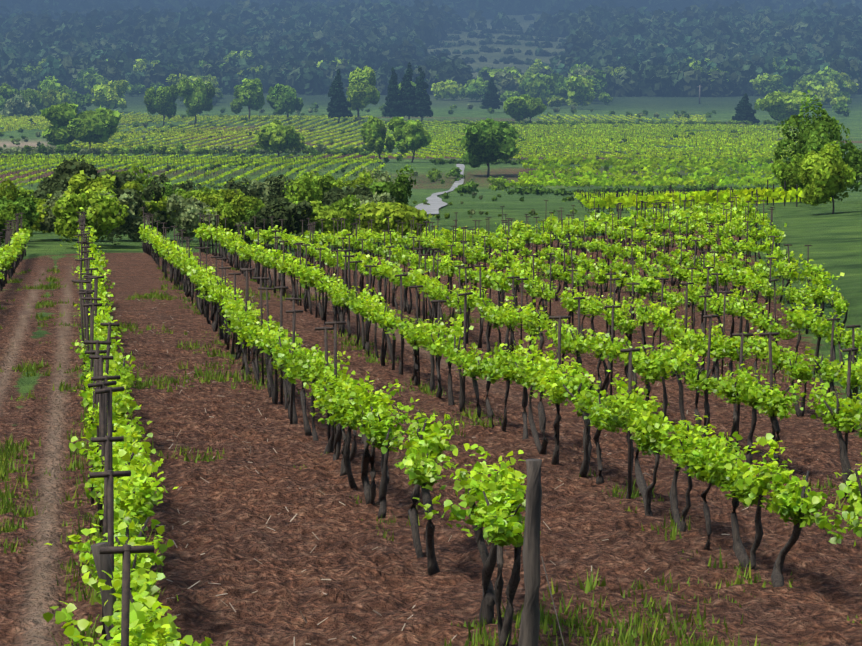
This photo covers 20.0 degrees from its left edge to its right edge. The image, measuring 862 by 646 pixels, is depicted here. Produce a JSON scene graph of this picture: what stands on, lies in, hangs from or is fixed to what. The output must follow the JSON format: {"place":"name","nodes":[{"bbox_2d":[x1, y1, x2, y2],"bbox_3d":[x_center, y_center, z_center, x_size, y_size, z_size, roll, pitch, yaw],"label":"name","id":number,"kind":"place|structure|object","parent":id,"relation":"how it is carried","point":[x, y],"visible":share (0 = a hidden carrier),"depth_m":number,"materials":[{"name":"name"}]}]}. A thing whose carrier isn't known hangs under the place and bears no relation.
{"place":"outdoors","nodes":[
{"label":"outdoors","id":0,"kind":"place"},
{"bbox_2d":[0,8,861,645],"bbox_3d":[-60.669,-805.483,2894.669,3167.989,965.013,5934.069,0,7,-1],"label":"terrain","id":1,"kind":"structure","parent":0,"point":[230,508],"depth_m":25.94,"materials":[{"name":"brown soil"}]},
{"bbox_2d":[90,459,564,645],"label":"wooden posts","id":2,"kind":"object","parent":1,"relation":"on","point":[529,626],"visible":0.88,"depth_m":14.70,"materials":[{"name":"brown wood"}]},
{"bbox_2d":[0,114,798,212],"bbox_3d":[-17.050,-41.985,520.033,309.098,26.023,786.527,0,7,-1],"label":"vineyard stakes","id":3,"kind":"object","parent":1,"relation":"on","point":[345,162],"visible":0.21,"depth_m":534.17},
{"bbox_2d":[0,112,831,208],"bbox_3d":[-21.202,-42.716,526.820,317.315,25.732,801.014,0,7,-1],"label":"vineyard foliage","id":4,"kind":"object","parent":1,"relation":"on","point":[611,200],"visible":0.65,"depth_m":533.34,"materials":[{"name":"green plant"}]},
{"bbox_2d":[0,0,861,96],"bbox_3d":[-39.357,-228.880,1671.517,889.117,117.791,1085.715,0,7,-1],"label":"forest trees","id":5,"kind":"object","parent":1,"relation":"on","point":[743,43],"visible":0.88,"depth_m":1436.87,"materials":[{"name":"green plant"}]},
{"bbox_2d":[0,189,861,645],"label":"vine stakes","id":6,"kind":"object","parent":1,"relation":"on","point":[102,397],"visible":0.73,"depth_m":34.30,"materials":[{"name":"brown wood"}]},
{"bbox_2d":[0,260,861,645],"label":"grass tufts","id":7,"kind":"object","parent":1,"relation":"on","point":[630,636],"visible":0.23,"depth_m":22.53,"materials":[{"name":"green plant"}]},
{"bbox_2d":[0,50,861,249],"bbox_3d":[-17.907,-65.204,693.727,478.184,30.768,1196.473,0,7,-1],"label":"trees","id":8,"kind":"object","parent":1,"relation":"on","point":[822,171],"depth_m":473.89,"materials":[{"name":"green plant"}]},
{"bbox_2d":[0,197,861,645],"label":"vine","id":9,"kind":"object","parent":1,"relation":"on","point":[712,461],"depth_m":31.30,"materials":[{"name":"green plant"}]},
{"bbox_2d":[415,164,464,213],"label":"valley track","id":10,"kind":"structure","parent":1,"relation":"on","point":[435,202],"depth_m":264.80,"materials":[{"name":"grey gravel"}]},
{"bbox_2d":[119,296,861,645],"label":"straw canes","id":11,"kind":"object","parent":1,"relation":"on","point":[343,504],"visible":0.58,"depth_m":20.49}
]}

